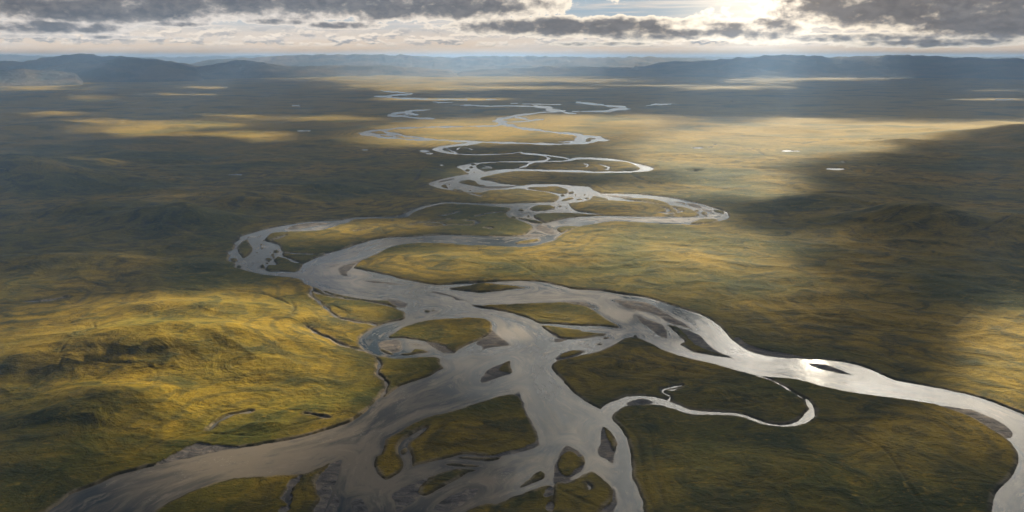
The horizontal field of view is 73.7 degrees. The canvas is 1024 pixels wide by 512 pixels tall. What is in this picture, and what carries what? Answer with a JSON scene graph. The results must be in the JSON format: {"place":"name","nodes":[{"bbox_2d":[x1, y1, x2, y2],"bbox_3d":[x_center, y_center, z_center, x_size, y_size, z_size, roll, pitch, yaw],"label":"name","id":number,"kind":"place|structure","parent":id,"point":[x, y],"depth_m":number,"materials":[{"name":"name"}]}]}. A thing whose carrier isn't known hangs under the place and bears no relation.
{"place":"outdoors","nodes":[
{"label":"outdoors","id":0,"kind":"place"},
{"bbox_2d":[0,69,82,86],"bbox_3d":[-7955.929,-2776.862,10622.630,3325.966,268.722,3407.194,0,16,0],"label":"hills","id":1,"kind":"structure","parent":0,"point":[21,77],"depth_m":10440.32,"materials":[{"name":"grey plant"}]},
{"bbox_2d":[0,54,198,69],"bbox_3d":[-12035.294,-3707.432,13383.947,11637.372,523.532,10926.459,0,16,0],"label":"hills","id":2,"kind":"structure","parent":0,"point":[42,63],"depth_m":14691.50,"materials":[{"name":"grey plant"}]},
{"bbox_2d":[41,57,204,81],"bbox_3d":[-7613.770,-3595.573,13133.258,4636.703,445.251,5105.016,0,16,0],"label":"hills","id":3,"kind":"structure","parent":0,"point":[122,69],"depth_m":12473.55,"materials":[{"name":"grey plant"}]},
{"bbox_2d":[195,60,456,78],"bbox_3d":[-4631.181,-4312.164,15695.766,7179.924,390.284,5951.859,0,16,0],"label":"hills","id":4,"kind":"structure","parent":0,"point":[239,69],"depth_m":14915.44,"materials":[{"name":"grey plant"}]},
{"bbox_2d":[191,54,710,72],"bbox_3d":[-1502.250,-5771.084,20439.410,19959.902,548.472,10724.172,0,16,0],"label":"hills","id":5,"kind":"structure","parent":0,"point":[461,64],"depth_m":20482.78,"materials":[{"name":"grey plant"}]},
{"bbox_2d":[0,73,1023,511],"bbox_3d":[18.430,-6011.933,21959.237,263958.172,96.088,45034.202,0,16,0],"label":"ground","id":6,"kind":"structure","parent":0,"point":[160,329],"depth_m":1308.37,"materials":[{"name":"green plant"}]},
{"bbox_2d":[0,54,1023,63],"bbox_3d":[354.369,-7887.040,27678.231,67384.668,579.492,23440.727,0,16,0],"label":"hills","id":7,"kind":"structure","parent":0,"point":[23,58],"depth_m":30773.54,"materials":[{"name":"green plant"}]},
{"bbox_2d":[0,0,1023,57],"label":"sky","id":8,"kind":"structure","parent":0,"point":[128,28],"materials":[{"name":"grey"}]},
{"bbox_2d":[28,90,1023,511],"bbox_3d":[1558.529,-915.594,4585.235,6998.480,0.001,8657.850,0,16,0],"label":"river water","id":9,"kind":"structure","parent":0,"point":[560,414],"depth_m":870.04,"materials":[{"name":"grey liquid"}]},
{"bbox_2d":[457,66,705,76],"bbox_3d":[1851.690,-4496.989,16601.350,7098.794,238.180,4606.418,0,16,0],"label":"hills","id":10,"kind":"structure","parent":0,"point":[579,71],"depth_m":15986.19,"materials":[{"name":"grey plant"}]},
{"bbox_2d":[632,54,1023,79],"bbox_3d":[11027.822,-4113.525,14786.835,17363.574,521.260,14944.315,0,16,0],"label":"hills","id":11,"kind":"structure","parent":0,"point":[815,66],"depth_m":15396.55,"materials":[{"name":"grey plant"}]}
]}

